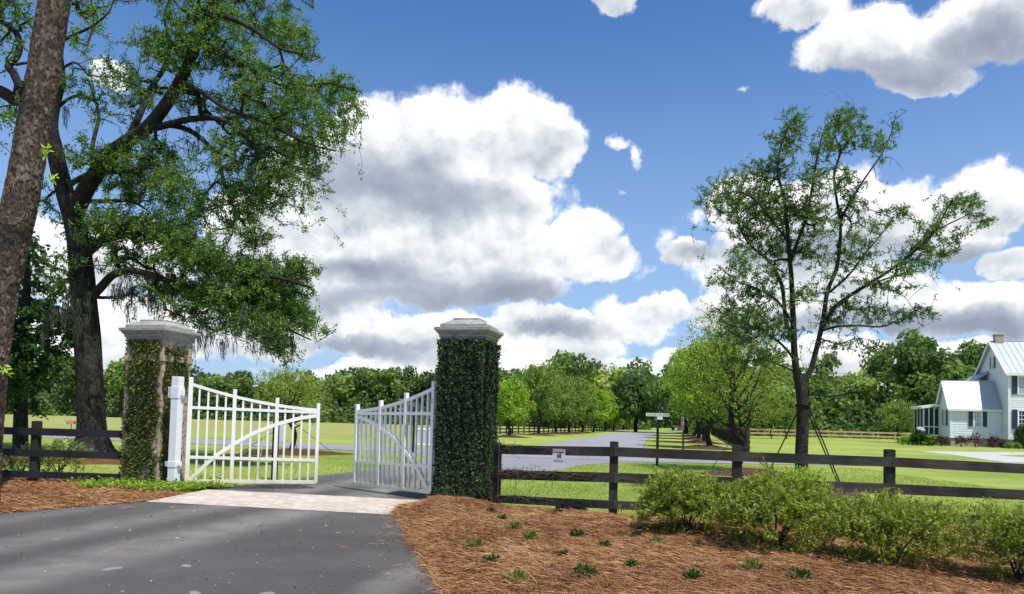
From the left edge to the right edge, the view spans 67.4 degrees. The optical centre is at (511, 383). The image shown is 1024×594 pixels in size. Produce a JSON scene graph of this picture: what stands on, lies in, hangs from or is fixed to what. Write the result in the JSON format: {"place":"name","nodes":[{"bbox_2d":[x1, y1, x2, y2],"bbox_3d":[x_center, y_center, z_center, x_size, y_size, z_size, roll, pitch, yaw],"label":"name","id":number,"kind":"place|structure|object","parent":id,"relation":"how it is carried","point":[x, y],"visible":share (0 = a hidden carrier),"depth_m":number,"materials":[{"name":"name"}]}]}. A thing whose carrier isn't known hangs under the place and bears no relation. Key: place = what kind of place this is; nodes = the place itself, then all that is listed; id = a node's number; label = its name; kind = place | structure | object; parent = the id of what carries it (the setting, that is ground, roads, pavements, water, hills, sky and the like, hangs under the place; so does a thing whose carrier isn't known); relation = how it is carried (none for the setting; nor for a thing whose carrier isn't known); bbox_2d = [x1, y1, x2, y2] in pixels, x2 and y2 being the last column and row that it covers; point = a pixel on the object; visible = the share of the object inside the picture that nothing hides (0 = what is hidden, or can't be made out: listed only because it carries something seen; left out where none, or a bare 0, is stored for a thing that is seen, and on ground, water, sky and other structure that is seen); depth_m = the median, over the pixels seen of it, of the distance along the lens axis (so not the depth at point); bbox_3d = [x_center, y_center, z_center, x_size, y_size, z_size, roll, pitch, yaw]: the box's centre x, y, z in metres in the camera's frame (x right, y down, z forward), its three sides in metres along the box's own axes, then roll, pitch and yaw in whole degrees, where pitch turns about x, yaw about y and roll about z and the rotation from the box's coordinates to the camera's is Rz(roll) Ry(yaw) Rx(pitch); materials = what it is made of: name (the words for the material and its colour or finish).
{"place":"outdoors","nodes":[
{"label":"outdoors","id":0,"kind":"place"},
{"bbox_2d":[0,502,441,593],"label":"driveway","id":1,"kind":"structure","parent":0,"point":[66,561],"depth_m":8.88,"materials":[{"name":"grey asphalt"}]},
{"bbox_2d":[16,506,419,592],"bbox_3d":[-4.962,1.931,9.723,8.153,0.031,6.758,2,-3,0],"label":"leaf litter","id":2,"kind":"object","parent":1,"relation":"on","point":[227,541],"visible":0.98,"depth_m":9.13,"materials":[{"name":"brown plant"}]},
{"bbox_2d":[146,489,419,514],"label":"brick paving","id":3,"kind":"structure","parent":0,"point":[296,501],"depth_m":14.14,"materials":[{"name":"brick"}]},
{"bbox_2d":[210,452,659,499],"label":"driveway","id":4,"kind":"structure","parent":0,"point":[338,484],"depth_m":17.70,"materials":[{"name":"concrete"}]},
{"bbox_2d":[0,0,1023,424],"label":"sky","id":5,"kind":"structure","parent":0,"point":[530,168],"materials":[{"name":"blue"}]},
{"bbox_2d":[2,408,1023,525],"bbox_3d":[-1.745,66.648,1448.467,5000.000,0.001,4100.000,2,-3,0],"label":"ground","id":6,"kind":"structure","parent":0,"point":[337,433],"depth_m":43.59,"materials":[{"name":"green plant"}]},
{"bbox_2d":[0,0,35,154],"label":"oak tree","id":7,"kind":"object","parent":6,"relation":"on","point":[11,98],"visible":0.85,"depth_m":16.58,"materials":[{"name":"green plant"}]},
{"bbox_2d":[2,442,53,471],"bbox_3d":[-11.164,1.750,17.532,1.476,0.867,1.546,2,-3,0],"label":"weedy shrub","id":8,"kind":"object","parent":6,"relation":"on","point":[11,463],"visible":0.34,"depth_m":17.46,"materials":[{"name":"green plant"}]},
{"bbox_2d":[0,198,73,448],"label":"maple tree","id":9,"kind":"object","parent":6,"relation":"on","point":[26,376],"visible":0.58,"depth_m":28.58,"materials":[{"name":"green plant"}]},
{"bbox_2d":[24,437,97,472],"bbox_3d":[-10.447,1.682,17.789,1.553,1.068,1.516,-1,-3,42],"label":"weedy shrub","id":10,"kind":"object","parent":6,"relation":"on","point":[53,445],"visible":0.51,"depth_m":17.63,"materials":[{"name":"green plant"}]},
{"bbox_2d":[2,421,122,481],"bbox_3d":[-11.209,1.482,16.451,6.231,1.430,0.468,1,-3,2],"label":"black rail fence","id":11,"kind":"object","parent":6,"relation":"on","point":[36,431],"visible":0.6,"depth_m":16.24,"materials":[{"name":"brown wood"}]},
{"bbox_2d":[0,477,187,516],"bbox_3d":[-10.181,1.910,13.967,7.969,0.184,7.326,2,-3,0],"label":"pine straw","id":12,"kind":"object","parent":6,"relation":"on","point":[40,491],"visible":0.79,"depth_m":13.99,"materials":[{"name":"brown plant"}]},
{"bbox_2d":[0,0,71,502],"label":"pine tree","id":13,"kind":"object","parent":12,"relation":"on","point":[22,188],"visible":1,"depth_m":12.61,"materials":[{"name":"brown plant"}]},
{"bbox_2d":[2,456,194,464],"bbox_3d":[-13.372,2.255,23.819,6.731,0.268,4.058,2,-3,0],"label":"mulch mound","id":14,"kind":"object","parent":6,"relation":"on","point":[92,461],"visible":0.07,"depth_m":22.68,"materials":[{"name":"brown wood"}]},
{"bbox_2d":[103,357,125,417],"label":"oak tree","id":15,"kind":"object","parent":6,"relation":"on","point":[115,375],"visible":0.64,"depth_m":130.58,"materials":[{"name":"green plant"}]},
{"bbox_2d":[64,473,242,491],"bbox_3d":[-7.217,2.003,15.698,3.448,0.303,2.515,3,-3,-26],"label":"ground ivy","id":16,"kind":"object","parent":6,"relation":"on","point":[161,485],"visible":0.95,"depth_m":15.49,"materials":[{"name":"green plant"}]},
{"bbox_2d":[118,319,200,481],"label":"gate pillar","id":17,"kind":"structure","parent":6,"relation":"on","point":[157,356],"depth_m":16.19,"materials":[{"name":"plant"}]},
{"bbox_2d":[165,376,184,489],"bbox_3d":[-6.984,1.042,15.915,0.345,2.380,0.195,1,-3,14],"label":"hinge post","id":18,"kind":"object","parent":6,"relation":"on","point":[176,395],"visible":0.97,"depth_m":15.85,"materials":[{"name":"white paint"}]},
{"bbox_2d":[184,377,319,483],"bbox_3d":[-5.500,1.024,16.413,2.682,2.220,0.080,2,-3,-18],"label":"gate leaf","id":19,"kind":"object","parent":18,"relation":"attached to","point":[315,412],"visible":0.97,"depth_m":16.34,"materials":[{"name":"white paint"}]},
{"bbox_2d":[0,0,373,451],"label":"oak tree","id":20,"kind":"object","parent":6,"relation":"on","point":[260,293],"visible":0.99,"depth_m":23.46,"materials":[{"name":"green plant"}]},
{"bbox_2d":[5,350,501,424],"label":"woodland","id":21,"kind":"object","parent":6,"relation":"on","point":[349,388],"visible":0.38,"depth_m":138.65,"materials":[{"name":"green plant"}]},
{"bbox_2d":[271,421,285,479],"bbox_3d":[-5.667,1.655,18.634,0.282,1.470,0.120,1,-3,10],"label":"keypad post","id":22,"kind":"object","parent":6,"relation":"on","point":[280,432],"visible":0.32,"depth_m":18.64,"materials":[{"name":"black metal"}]},
{"bbox_2d":[243,448,352,455],"bbox_3d":[-8.697,2.745,31.196,5.090,0.197,3.896,2,-3,0],"label":"mulch mound","id":23,"kind":"object","parent":6,"relation":"on","point":[304,452],"visible":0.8,"depth_m":30.61,"materials":[{"name":"brown plant"}]},
{"bbox_2d":[248,365,338,448],"bbox_3d":[-8.979,1.035,31.695,3.686,3.865,3.589,2,-3,0],"label":"young oak tree","id":24,"kind":"object","parent":23,"relation":"on","point":[299,401],"visible":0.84,"depth_m":31.45,"materials":[{"name":"green plant"}]},
{"bbox_2d":[412,407,415,451],"bbox_3d":[-4.381,2.074,34.236,0.100,2.100,0.600,2,-3,0],"label":"sign post","id":25,"kind":"object","parent":6,"relation":"on","point":[413,431],"visible":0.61,"depth_m":34.18,"materials":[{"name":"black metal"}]},
{"bbox_2d":[417,428,429,444],"bbox_3d":[-5.000,3.027,43.903,0.840,0.930,0.840,2,-3,0],"label":"utility box","id":26,"kind":"object","parent":6,"relation":"on","point":[424,437],"visible":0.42,"depth_m":43.53,"materials":[{"name":"white paint"}]},
{"bbox_2d":[428,381,437,495],"bbox_3d":[-1.482,1.146,15.013,0.270,2.380,0.126,1,-3,14],"label":"hinge post","id":27,"kind":"object","parent":6,"relation":"on","point":[434,438],"visible":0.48,"depth_m":14.97,"materials":[{"name":"white metal"}]},
{"bbox_2d":[353,381,435,493],"bbox_3d":[-2.474,1.080,15.912,2.658,2.220,0.080,-1,-4,44],"label":"gate leaf","id":28,"kind":"object","parent":27,"relation":"attached to","point":[402,446],"visible":0.97,"depth_m":15.77,"materials":[{"name":"white paint"}]},
{"bbox_2d":[429,318,503,501],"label":"gate pillar","id":29,"kind":"structure","parent":6,"relation":"on","point":[469,354],"depth_m":14.77,"materials":[{"name":"plant"}]},
{"bbox_2d":[498,435,530,437],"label":"mulch mound","id":30,"kind":"object","parent":6,"relation":"on","point":[508,436],"visible":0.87,"depth_m":65.32,"materials":[{"name":"brown plant"}]},
{"bbox_2d":[496,376,537,434],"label":"avenue tree","id":31,"kind":"object","parent":30,"relation":"on","point":[510,403],"visible":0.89,"depth_m":66.49,"materials":[{"name":"green plant"}]},
{"bbox_2d":[523,433,555,435],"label":"mulch mound","id":32,"kind":"object","parent":6,"relation":"on","point":[537,434],"visible":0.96,"depth_m":76.37,"materials":[{"name":"brown plant"}]},
{"bbox_2d":[511,360,570,432],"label":"avenue tree","id":33,"kind":"object","parent":32,"relation":"on","point":[537,372],"visible":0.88,"depth_m":77.39,"materials":[{"name":"green plant"}]},
{"bbox_2d":[544,432,571,434],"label":"mulch mound","id":34,"kind":"object","parent":6,"relation":"on","point":[555,433],"visible":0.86,"depth_m":84.31,"materials":[{"name":"brown plant"}]},
{"bbox_2d":[534,374,578,431],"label":"avenue tree","id":35,"kind":"object","parent":34,"relation":"on","point":[565,411],"visible":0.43,"depth_m":85.37,"materials":[{"name":"green plant"}]},
{"bbox_2d":[497,421,631,433],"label":"brown rail fence","id":36,"kind":"object","parent":6,"relation":"on","point":[560,428],"visible":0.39,"depth_m":95.86,"materials":[{"name":"brown wood"}]},
{"bbox_2d":[561,432,580,433],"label":"mulch mound","id":37,"kind":"object","parent":6,"relation":"on","point":[570,433],"visible":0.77,"depth_m":89.56,"materials":[{"name":"brown plant"}]},
{"bbox_2d":[546,375,594,431],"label":"avenue tree","id":38,"kind":"object","parent":37,"relation":"on","point":[581,404],"visible":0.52,"depth_m":90.30,"materials":[{"name":"green plant"}]},
{"bbox_2d":[548,349,595,426],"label":"oak tree","id":39,"kind":"object","parent":6,"relation":"on","point":[573,367],"visible":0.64,"depth_m":148.62,"materials":[{"name":"green plant"}]},
{"bbox_2d":[575,431,595,433],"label":"mulch mound","id":40,"kind":"object","parent":6,"relation":"on","point":[584,432],"visible":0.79,"depth_m":96.22,"materials":[{"name":"brown plant"}]},
{"bbox_2d":[567,383,602,430],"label":"avenue tree","id":41,"kind":"object","parent":40,"relation":"on","point":[589,413],"visible":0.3,"depth_m":97.14,"materials":[{"name":"green plant"}]},
{"bbox_2d":[580,387,613,431],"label":"avenue tree","id":42,"kind":"object","parent":6,"relation":"on","point":[606,406],"visible":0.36,"depth_m":105.53,"materials":[{"name":"green plant"}]},
{"bbox_2d":[592,391,619,431],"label":"avenue tree","id":43,"kind":"object","parent":6,"relation":"on","point":[611,416],"visible":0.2,"depth_m":115.57,"materials":[{"name":"green plant"}]},
{"bbox_2d":[497,352,755,430],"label":"woodland","id":44,"kind":"object","parent":6,"relation":"on","point":[602,379],"visible":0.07,"depth_m":156.45,"materials":[{"name":"green plant"}]},
{"bbox_2d":[606,370,661,431],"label":"oak tree","id":45,"kind":"object","parent":6,"relation":"on","point":[626,389],"visible":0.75,"depth_m":117.30,"materials":[{"name":"green plant"}]},
{"bbox_2d":[646,409,669,465],"bbox_3d":[5.507,2.046,29.075,0.804,2.210,0.422,2,-3,-20],"label":"street sign","id":46,"kind":"object","parent":6,"relation":"on","point":[658,414],"visible":0.99,"depth_m":29.10,"materials":[{"name":"white metal"}]},
{"bbox_2d":[643,364,695,433],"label":"oak tree","id":47,"kind":"object","parent":6,"relation":"on","point":[661,394],"visible":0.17,"depth_m":111.54,"materials":[{"name":"green plant"}]},
{"bbox_2d":[339,492,1023,593],"bbox_3d":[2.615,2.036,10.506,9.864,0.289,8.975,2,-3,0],"label":"pine straw","id":48,"kind":"object","parent":6,"relation":"on","point":[533,516],"visible":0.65,"depth_m":8.34,"materials":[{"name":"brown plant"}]},
{"bbox_2d":[462,538,485,549],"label":"groundcover plant","id":49,"kind":"object","parent":48,"relation":"on","point":[477,542],"visible":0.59,"depth_m":8.79,"materials":[{"name":"green plant"}]},
{"bbox_2d":[481,553,499,563],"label":"groundcover plant","id":50,"kind":"object","parent":48,"relation":"on","point":[487,559],"visible":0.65,"depth_m":7.89,"materials":[{"name":"green plant"}]},
{"bbox_2d":[503,570,528,581],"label":"groundcover plant","id":51,"kind":"object","parent":48,"relation":"on","point":[519,573],"visible":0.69,"depth_m":7.04,"materials":[{"name":"green plant"}]},
{"bbox_2d":[521,530,540,539],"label":"groundcover plant","id":52,"kind":"object","parent":48,"relation":"on","point":[532,533],"visible":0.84,"depth_m":9.57,"materials":[{"name":"green plant"}]},
{"bbox_2d":[569,528,584,537],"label":"groundcover plant","id":53,"kind":"object","parent":48,"relation":"on","point":[576,532],"visible":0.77,"depth_m":9.86,"materials":[{"name":"green plant"}]},
{"bbox_2d":[569,562,602,577],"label":"groundcover plant","id":54,"kind":"object","parent":48,"relation":"on","point":[586,568],"visible":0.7,"depth_m":7.33,"materials":[{"name":"green plant"}]},
{"bbox_2d":[618,464,735,535],"bbox_3d":[2.360,1.617,10.647,1.808,1.047,1.736,2,-3,0],"label":"azalea shrub","id":55,"kind":"object","parent":48,"relation":"on","point":[685,495],"visible":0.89,"depth_m":10.34,"materials":[{"name":"green plant"}]},
{"bbox_2d":[682,567,705,581],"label":"groundcover plant","id":56,"kind":"object","parent":48,"relation":"on","point":[695,572],"visible":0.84,"depth_m":7.36,"materials":[{"name":"green plant"}]},
{"bbox_2d":[741,558,763,569],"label":"groundcover plant","id":57,"kind":"object","parent":48,"relation":"on","point":[754,564],"visible":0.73,"depth_m":7.91,"materials":[{"name":"green plant"}]},
{"bbox_2d":[691,457,847,555],"bbox_3d":[3.232,1.499,9.442,1.674,1.220,1.950,0,-3,32],"label":"azalea shrub","id":58,"kind":"object","parent":48,"relation":"on","point":[765,502],"visible":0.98,"depth_m":9.17,"materials":[{"name":"green plant"}]},
{"bbox_2d":[783,566,812,580],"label":"groundcover plant","id":59,"kind":"object","parent":48,"relation":"on","point":[802,573],"visible":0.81,"depth_m":7.49,"materials":[{"name":"green plant"}]},
{"bbox_2d":[795,487,990,569],"bbox_3d":[4.295,1.627,8.707,1.938,0.929,1.604,0,-3,31],"label":"azalea shrub","id":60,"kind":"object","parent":48,"relation":"on","point":[896,517],"visible":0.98,"depth_m":8.37,"materials":[{"name":"green plant"}]},
{"bbox_2d":[938,497,1023,581],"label":"azalea shrub","id":61,"kind":"object","parent":48,"relation":"on","point":[1012,541],"visible":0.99,"depth_m":7.60,"materials":[{"name":"green plant"}]},
{"bbox_2d":[674,435,701,436],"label":"mulch mound","id":62,"kind":"object","parent":6,"relation":"on","point":[687,436],"visible":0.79,"depth_m":90.08,"materials":[{"name":"brown plant"}]},
{"bbox_2d":[658,353,706,434],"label":"avenue tree","id":63,"kind":"object","parent":62,"relation":"on","point":[695,430],"visible":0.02,"depth_m":91.67,"materials":[{"name":"green plant"}]},
{"bbox_2d":[676,437,719,440],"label":"mulch mound","id":64,"kind":"object","parent":6,"relation":"on","point":[691,438],"visible":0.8,"depth_m":75.26,"materials":[{"name":"brown plant"}]},
{"bbox_2d":[658,347,726,437],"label":"avenue tree","id":65,"kind":"object","parent":64,"relation":"on","point":[696,422],"visible":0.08,"depth_m":77.01,"materials":[{"name":"green plant"}]},
{"bbox_2d":[672,440,725,443],"bbox_3d":[15.542,4.800,63.517,5.114,0.259,5.477,2,-3,0],"label":"mulch mound","id":66,"kind":"object","parent":6,"relation":"on","point":[696,442],"visible":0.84,"depth_m":62.40,"materials":[{"name":"brown plant"}]},
{"bbox_2d":[666,345,753,440],"bbox_3d":[16.030,0.637,63.926,7.256,8.828,6.644,0,-3,37],"label":"avenue tree","id":67,"kind":"object","parent":66,"relation":"on","point":[693,412],"visible":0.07,"depth_m":63.77,"materials":[{"name":"green plant"}]},
{"bbox_2d":[673,445,731,449],"bbox_3d":[12.745,4.140,50.495,5.200,0.262,5.341,2,-3,0],"label":"mulch mound","id":68,"kind":"object","parent":6,"relation":"on","point":[707,447],"visible":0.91,"depth_m":49.17,"materials":[{"name":"brown plant"}]},
{"bbox_2d":[660,330,755,444],"bbox_3d":[13.185,0.409,50.775,6.309,8.044,5.978,2,-3,0],"label":"avenue tree","id":69,"kind":"object","parent":68,"relation":"on","point":[681,382],"visible":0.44,"depth_m":50.68,"materials":[{"name":"green plant"}]},
{"bbox_2d":[713,425,749,451],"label":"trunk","id":70,"kind":"object","parent":6,"relation":"on","point":[724,434],"visible":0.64,"depth_m":68.16,"materials":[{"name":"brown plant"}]},
{"bbox_2d":[694,468,810,477],"bbox_3d":[7.949,2.894,25.333,4.300,0.243,3.094,2,-3,0],"label":"mulch mound","id":71,"kind":"object","parent":6,"relation":"on","point":[745,471],"visible":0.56,"depth_m":24.81,"materials":[{"name":"brown plant"}]},
{"bbox_2d":[676,297,793,463],"bbox_3d":[7.910,0.054,27.065,4.501,6.344,4.599,2,-3,0],"label":"young oak tree","id":72,"kind":"object","parent":71,"relation":"on","point":[733,394],"visible":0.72,"depth_m":26.81,"materials":[{"name":"green plant"}]},
{"bbox_2d":[492,441,1023,523],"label":"weathered rail fence","id":73,"kind":"object","parent":6,"relation":"on","point":[889,461],"visible":0.67,"depth_m":12.83,"materials":[{"name":"brown wood"}]},
{"bbox_2d":[552,449,564,469],"bbox_3d":[0.817,1.319,13.424,0.236,0.350,0.011,0,-3,28],"label":"warning sign","id":74,"kind":"object","parent":73,"relation":"attached to","point":[558,458],"visible":1,"depth_m":13.42,"materials":[{"name":"white plastic"}]},
{"bbox_2d":[492,440,644,507],"bbox_3d":[1.062,1.713,13.427,3.193,1.362,0.733,0,-3,23],"label":"dead vine","id":75,"kind":"object","parent":73,"relation":"attached to","point":[501,470],"visible":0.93,"depth_m":13.70,"materials":[{"name":"brown plant"}]},
{"bbox_2d":[753,392,787,438],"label":"sapling","id":76,"kind":"object","parent":6,"relation":"on","point":[774,413],"visible":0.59,"depth_m":91.73,"materials":[{"name":"green plant"}]},
{"bbox_2d":[769,394,795,438],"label":"sapling","id":77,"kind":"object","parent":6,"relation":"on","point":[790,403],"visible":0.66,"depth_m":91.56,"materials":[{"name":"green plant"}]},
{"bbox_2d":[749,488,859,498],"bbox_3d":[7.080,2.624,18.981,3.340,0.167,2.793,2,-3,0],"label":"mulch mound","id":78,"kind":"object","parent":6,"relation":"on","point":[849,493],"visible":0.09,"depth_m":18.23,"materials":[{"name":"brown plant"}]},
{"bbox_2d":[687,91,998,476],"bbox_3d":[8.180,-2.376,18.899,7.434,10.371,6.068,0,-3,23],"label":"young oak tree","id":79,"kind":"object","parent":78,"relation":"on","point":[787,330],"visible":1,"depth_m":18.94,"materials":[{"name":"green plant"}]},
{"bbox_2d":[776,463,835,498],"bbox_3d":[6.468,2.163,17.183,1.313,0.933,1.443,2,-3,0],"label":"seedling shrub","id":80,"kind":"object","parent":6,"relation":"on","point":[807,472],"visible":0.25,"depth_m":17.05,"materials":[{"name":"green plant"}]},
{"bbox_2d":[678,329,935,438],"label":"woodland","id":81,"kind":"object","parent":6,"relation":"on","point":[837,413],"visible":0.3,"depth_m":118.14,"materials":[{"name":"green plant"}]},
{"bbox_2d":[771,403,844,493],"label":"tree stakes","id":82,"kind":"object","parent":6,"relation":"on","point":[809,406],"visible":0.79,"depth_m":19.32,"materials":[{"name":"brown wood"}]},
{"bbox_2d":[750,428,911,440],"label":"wooden rail fence","id":83,"kind":"object","parent":6,"relation":"on","point":[844,435],"visible":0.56,"depth_m":103.37,"materials":[{"name":"brown wood"}]},
{"bbox_2d":[871,397,916,442],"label":"crape myrtle","id":84,"kind":"object","parent":6,"relation":"on","point":[907,415],"visible":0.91,"depth_m":87.75,"materials":[{"name":"green plant"}]},
{"bbox_2d":[896,434,918,444],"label":"shrub","id":85,"kind":"object","parent":6,"relation":"on","point":[905,439],"visible":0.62,"depth_m":77.53,"materials":[{"name":"green plant"}]},
{"bbox_2d":[909,428,929,445],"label":"evergreen shrub","id":86,"kind":"object","parent":6,"relation":"on","point":[919,436],"visible":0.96,"depth_m":76.06,"materials":[{"name":"green plant"}]},
{"bbox_2d":[885,328,958,397],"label":"oak tree","id":87,"kind":"object","parent":6,"relation":"on","point":[915,353],"visible":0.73,"depth_m":113.93,"materials":[{"name":"green plant"}]},
{"bbox_2d":[923,433,939,445],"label":"shrub","id":88,"kind":"object","parent":6,"relation":"on","point":[932,438],"visible":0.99,"depth_m":75.28,"materials":[{"name":"green plant"}]},
{"bbox_2d":[926,361,975,399],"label":"oak tree","id":89,"kind":"object","parent":6,"relation":"on","point":[964,373],"visible":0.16,"depth_m":104.29,"materials":[{"name":"green plant"}]},
{"bbox_2d":[953,435,969,446],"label":"burgundy shrub","id":90,"kind":"object","parent":6,"relation":"on","point":[962,440],"visible":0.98,"depth_m":74.79,"materials":[{"name":"red plant"}]},
{"bbox_2d":[939,339,986,380],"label":"oak tree","id":91,"kind":"object","parent":6,"relation":"on","point":[972,356],"visible":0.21,"depth_m":112.23,"materials":[{"name":"green plant"}]},
{"bbox_2d":[910,334,1023,447],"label":"farmhouse","id":92,"kind":"object","parent":6,"relation":"on","point":[991,400],"visible":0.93,"depth_m":78.25,"materials":[{"name":"wood"}]},
{"bbox_2d":[972,411,982,426],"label":"window","id":93,"kind":"structure","parent":92,"relation":"in","point":[977,415],"depth_m":77.84,"materials":[{"name":"white glass"}]},
{"bbox_2d":[1017,410,1023,428],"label":"window","id":94,"kind":"structure","parent":92,"relation":"in","point":[1020,413],"depth_m":75.71,"materials":[{"name":"white glass"}]},
{"bbox_2d":[1017,376,1023,394],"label":"window","id":95,"kind":"structure","parent":92,"relation":"in","point":[1020,379],"depth_m":75.85,"materials":[{"name":"white glass"}]},
{"bbox_2d":[966,431,984,446],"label":"burgundy shrub","id":96,"kind":"object","parent":6,"relation":"on","point":[975,439],"visible":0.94,"depth_m":74.75,"materials":[{"name":"red plant"}]},
{"bbox_2d":[986,433,1001,447],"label":"burgundy shrub","id":97,"kind":"object","parent":6,"relation":"on","point":[995,440],"visible":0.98,"depth_m":74.78,"materials":[{"name":"red plant"}]},
{"bbox_2d":[1011,424,1023,448],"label":"evergreen shrub","id":98,"kind":"object","parent":6,"relation":"on","point":[1018,433],"visible":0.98,"depth_m":73.78,"materials":[{"name":"green plant"}]},
{"bbox_2d":[4,434,1023,464],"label":"road","id":99,"kind":"structure","parent":0,"point":[297,445],"depth_m":35.17,"materials":[{"name":"grey asphalt"}]},
{"bbox_2d":[386,431,681,448],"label":"road","id":100,"kind":"structure","parent":0,"point":[633,439],"depth_m":62.57,"materials":[{"name":"grey asphalt"}]},
{"bbox_2d":[921,451,1023,461],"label":"path","id":101,"kind":"structure","parent":0,"point":[995,456],"depth_m":51.16,"materials":[{"name":"concrete"}]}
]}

